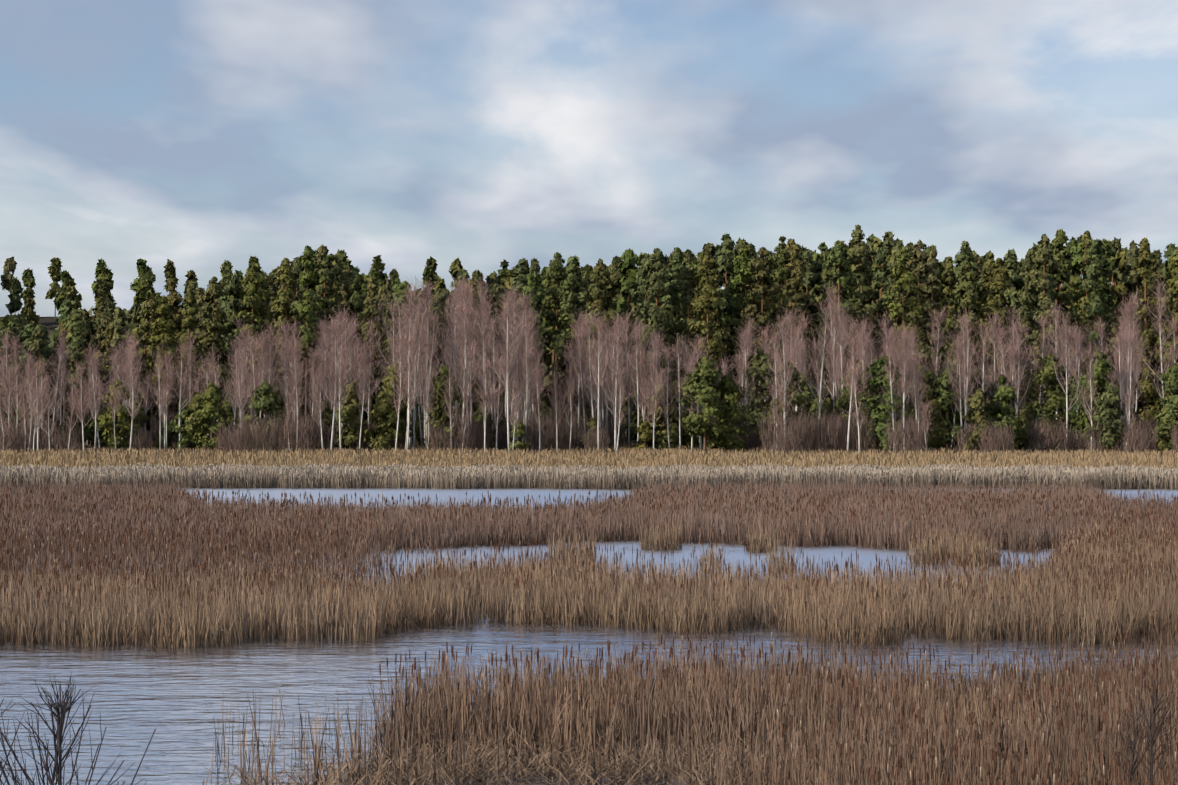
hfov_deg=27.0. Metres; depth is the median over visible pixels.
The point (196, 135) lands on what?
sky
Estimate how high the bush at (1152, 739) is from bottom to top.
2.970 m
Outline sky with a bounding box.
[0,0,1177,316]
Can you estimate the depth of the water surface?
56.77 m
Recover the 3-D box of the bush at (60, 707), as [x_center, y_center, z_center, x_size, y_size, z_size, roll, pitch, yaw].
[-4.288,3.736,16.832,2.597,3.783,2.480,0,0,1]
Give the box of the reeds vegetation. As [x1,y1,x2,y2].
[0,441,1177,784]
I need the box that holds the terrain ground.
[0,316,1164,781]
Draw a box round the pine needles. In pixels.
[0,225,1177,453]
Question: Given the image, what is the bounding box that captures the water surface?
[0,487,1177,784]
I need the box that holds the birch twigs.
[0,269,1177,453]
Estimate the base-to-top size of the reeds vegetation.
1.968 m
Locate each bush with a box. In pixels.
[0,672,155,784]
[1092,671,1177,784]

